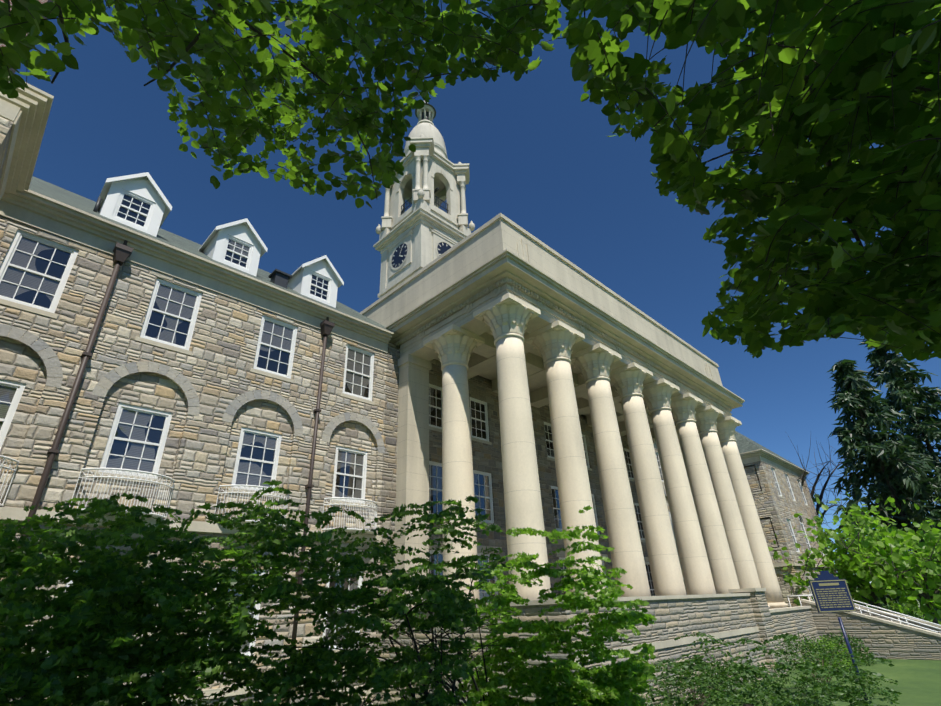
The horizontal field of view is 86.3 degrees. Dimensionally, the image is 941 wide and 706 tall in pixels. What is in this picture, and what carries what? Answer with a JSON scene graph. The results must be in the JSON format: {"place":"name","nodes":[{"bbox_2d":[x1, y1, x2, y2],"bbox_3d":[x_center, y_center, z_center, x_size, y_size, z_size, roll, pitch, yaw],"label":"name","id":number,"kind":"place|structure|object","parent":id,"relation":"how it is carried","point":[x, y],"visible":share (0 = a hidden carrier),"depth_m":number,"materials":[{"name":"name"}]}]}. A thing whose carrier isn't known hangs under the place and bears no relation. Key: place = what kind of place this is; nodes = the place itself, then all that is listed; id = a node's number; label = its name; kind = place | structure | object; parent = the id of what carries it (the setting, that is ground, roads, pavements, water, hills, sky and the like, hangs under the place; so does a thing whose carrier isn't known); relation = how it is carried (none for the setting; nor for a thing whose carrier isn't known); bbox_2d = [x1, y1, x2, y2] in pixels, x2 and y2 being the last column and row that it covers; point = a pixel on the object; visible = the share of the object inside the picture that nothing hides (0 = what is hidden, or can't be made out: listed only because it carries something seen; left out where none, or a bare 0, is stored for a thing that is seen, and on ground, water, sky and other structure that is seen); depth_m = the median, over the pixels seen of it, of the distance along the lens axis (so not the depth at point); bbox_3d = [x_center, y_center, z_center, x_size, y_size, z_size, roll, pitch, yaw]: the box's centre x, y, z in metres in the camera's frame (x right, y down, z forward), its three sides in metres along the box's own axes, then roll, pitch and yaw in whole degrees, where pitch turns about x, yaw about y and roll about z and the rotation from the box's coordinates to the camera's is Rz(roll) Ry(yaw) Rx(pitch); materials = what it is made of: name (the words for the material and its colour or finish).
{"place":"outdoors","nodes":[
{"label":"outdoors","id":0,"kind":"place"},
{"bbox_2d":[0,0,53,200],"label":"cornice","id":1,"kind":"structure","parent":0,"point":[24,115],"depth_m":11.38,"materials":[{"name":"stone"}]},
{"bbox_2d":[0,172,393,705],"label":"wing","id":2,"kind":"structure","parent":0,"point":[142,353],"depth_m":14.81,"materials":[{"name":"beige stone"}]},
{"bbox_2d":[15,0,940,582],"label":"sky","id":3,"kind":"structure","parent":0,"point":[541,157],"materials":[{"name":"blue"}]},
{"bbox_2d":[458,505,753,705],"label":"bush","id":4,"kind":"object","parent":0,"point":[617,683],"visible":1,"depth_m":7.31,"materials":[{"name":"green plant"}]},
{"bbox_2d":[653,431,837,606],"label":"building wing","id":5,"kind":"structure","parent":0,"point":[781,495],"depth_m":39.97,"materials":[{"name":"stone"}]},
{"bbox_2d":[689,597,940,705],"bbox_3d":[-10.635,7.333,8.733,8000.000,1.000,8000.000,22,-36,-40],"label":"ground","id":6,"kind":"structure","parent":0,"point":[919,682],"depth_m":16.07,"materials":[{"name":"green plant"}]},
{"bbox_2d":[0,479,514,705],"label":"bush","id":7,"kind":"object","parent":6,"relation":"on","point":[125,598],"visible":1,"depth_m":4.29,"materials":[{"name":"green plant"}]},
{"bbox_2d":[0,0,940,361],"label":"tree foliage","id":8,"kind":"object","parent":6,"relation":"on","point":[814,100],"visible":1,"depth_m":2.90,"materials":[{"name":"green plant"}]},
{"bbox_2d":[630,688,661,705],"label":"shrub","id":9,"kind":"object","parent":6,"relation":"on","point":[649,700],"visible":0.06,"depth_m":11.79,"materials":[{"name":"green plant"}]},
{"bbox_2d":[373,588,940,705],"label":"terrace","id":10,"kind":"structure","parent":6,"relation":"on","point":[734,615],"depth_m":17.03,"materials":[{"name":"stone"}]},
{"bbox_2d":[360,213,787,696],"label":"portico","id":11,"kind":"structure","parent":10,"relation":"on","point":[533,382],"depth_m":20.57,"materials":[{"name":"stone"}]},
{"bbox_2d":[373,101,474,298],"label":"bell tower","id":12,"kind":"structure","parent":11,"relation":"on","point":[422,231],"depth_m":42.60,"materials":[{"name":"stone"}]},
{"bbox_2d":[656,669,734,705],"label":"shrub","id":13,"kind":"object","parent":6,"relation":"on","point":[697,697],"visible":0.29,"depth_m":12.80,"materials":[{"name":"green plant"}]},
{"bbox_2d":[694,641,746,702],"bbox_3d":[7.194,9.181,14.447,1.454,1.535,1.268,-3,-27,0],"label":"bare shrub","id":14,"kind":"object","parent":6,"relation":"on","point":[719,658],"visible":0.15,"depth_m":14.44,"materials":[{"name":"green plant"}]},
{"bbox_2d":[645,632,901,705],"bbox_3d":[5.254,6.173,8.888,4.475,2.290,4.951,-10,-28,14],"label":"bank shrub","id":15,"kind":"object","parent":6,"relation":"on","point":[754,692],"visible":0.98,"depth_m":8.35,"materials":[{"name":"green plant"}]},
{"bbox_2d":[812,494,823,506],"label":"tree","id":16,"kind":"object","parent":6,"relation":"on","point":[815,495],"depth_m":65.95,"materials":[{"name":"green plant"}]},
{"bbox_2d":[788,435,849,530],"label":"bare tree","id":17,"kind":"object","parent":6,"relation":"on","point":[812,493],"visible":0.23,"depth_m":48.24,"materials":[{"name":"brown plant"}]},
{"bbox_2d":[763,631,884,697],"bbox_3d":[10.271,9.331,14.945,2.992,1.867,3.302,-16,-30,25],"label":"round shrub","id":18,"kind":"object","parent":6,"relation":"on","point":[809,648],"visible":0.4,"depth_m":14.97,"materials":[{"name":"green plant"}]},
{"bbox_2d":[797,636,851,670],"bbox_3d":[13.685,11.706,19.464,2.238,1.329,2.101,22,-36,-40],"label":"shrub bed","id":19,"kind":"object","parent":6,"relation":"on","point":[843,651],"visible":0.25,"depth_m":19.41,"materials":[{"name":"green plant"}]},
{"bbox_2d":[808,571,867,700],"bbox_3d":[10.347,7.827,13.848,0.992,3.345,0.087,-5,-27,5],"label":"historical marker","id":20,"kind":"object","parent":6,"relation":"on","point":[831,593],"visible":1,"depth_m":14.27,"materials":[{"name":"blue metal"}]},
{"bbox_2d":[817,627,876,665],"bbox_3d":[15.528,12.407,21.028,2.575,1.587,2.336,22,-36,-40],"label":"shrub bed","id":21,"kind":"object","parent":6,"relation":"on","point":[840,638],"visible":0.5,"depth_m":20.81,"materials":[{"name":"green plant"}]},
{"bbox_2d":[768,496,939,610],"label":"bush","id":22,"kind":"object","parent":6,"relation":"on","point":[865,593],"visible":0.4,"depth_m":32.60,"materials":[{"name":"green plant"}]},
{"bbox_2d":[797,491,940,623],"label":"bush","id":23,"kind":"object","parent":6,"relation":"on","point":[911,573],"visible":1,"depth_m":28.32,"materials":[{"name":"green plant"}]},
{"bbox_2d":[827,359,940,621],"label":"evergreen tree","id":24,"kind":"object","parent":6,"relation":"on","point":[893,471],"visible":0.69,"depth_m":43.22,"materials":[{"name":"green plant"}]},
{"bbox_2d":[859,326,940,619],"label":"evergreen tree","id":25,"kind":"object","parent":6,"relation":"on","point":[905,395],"visible":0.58,"depth_m":50.61,"materials":[{"name":"green plant"}]},
{"bbox_2d":[881,606,918,616],"bbox_3d":[27.838,17.708,33.047,4.061,2.076,3.374,22,-36,-40],"label":"shrub bed","id":26,"kind":"object","parent":6,"relation":"on","point":[891,608],"visible":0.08,"depth_m":32.93,"materials":[{"name":"green plant"}]},
{"bbox_2d":[889,610,920,618],"bbox_3d":[23.672,15.360,27.902,3.579,1.901,3.278,22,-36,-40],"label":"shrub bed","id":27,"kind":"object","parent":6,"relation":"on","point":[910,613],"visible":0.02,"depth_m":27.58,"materials":[{"name":"green plant"}]},
{"bbox_2d":[882,602,940,624],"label":"shrub bed","id":28,"kind":"object","parent":6,"relation":"on","point":[919,612],"visible":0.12,"depth_m":34.86,"materials":[{"name":"green plant"}]}
]}

